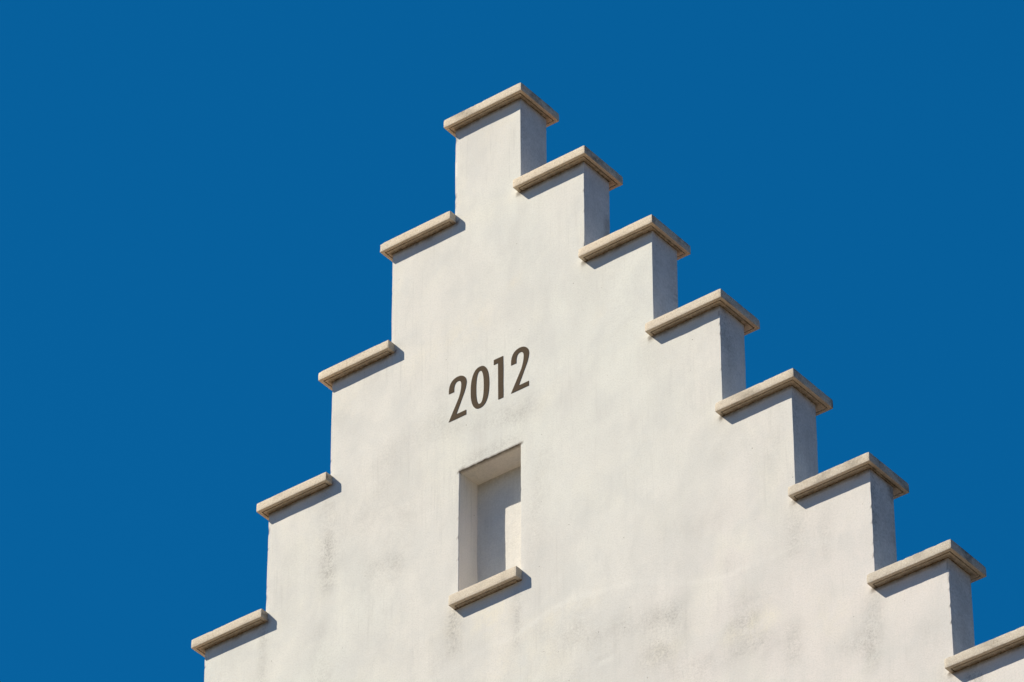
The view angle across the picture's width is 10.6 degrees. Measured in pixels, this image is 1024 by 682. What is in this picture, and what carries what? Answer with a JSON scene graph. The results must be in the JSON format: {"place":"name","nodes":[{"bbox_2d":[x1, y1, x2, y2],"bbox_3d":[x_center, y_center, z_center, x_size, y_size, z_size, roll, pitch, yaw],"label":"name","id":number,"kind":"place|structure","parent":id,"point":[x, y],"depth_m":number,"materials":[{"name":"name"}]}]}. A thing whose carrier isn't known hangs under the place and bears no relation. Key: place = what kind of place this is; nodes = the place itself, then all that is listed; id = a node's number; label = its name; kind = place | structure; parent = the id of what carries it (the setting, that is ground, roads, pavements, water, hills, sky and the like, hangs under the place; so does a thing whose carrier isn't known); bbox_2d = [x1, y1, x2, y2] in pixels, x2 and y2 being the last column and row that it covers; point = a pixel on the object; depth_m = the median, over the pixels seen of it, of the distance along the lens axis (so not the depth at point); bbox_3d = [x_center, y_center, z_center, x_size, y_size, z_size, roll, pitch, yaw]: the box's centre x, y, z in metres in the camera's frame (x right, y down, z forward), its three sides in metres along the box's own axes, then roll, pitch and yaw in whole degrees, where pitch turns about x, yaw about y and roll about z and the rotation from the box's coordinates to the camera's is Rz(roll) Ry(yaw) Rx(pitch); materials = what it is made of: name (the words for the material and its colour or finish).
{"place":"outdoors","nodes":[
{"label":"outdoors","id":0,"kind":"place"},
{"bbox_2d":[0,0,1023,681],"label":"sky","id":1,"kind":"structure","parent":0,"point":[199,199],"materials":[{"name":"blue"}]},
{"bbox_2d":[191,83,1023,681],"bbox_3d":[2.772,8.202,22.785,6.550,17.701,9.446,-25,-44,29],"label":"stepped gable building","id":2,"kind":"structure","parent":0,"point":[567,445],"depth_m":23.70,"materials":[{"name":"paint"}]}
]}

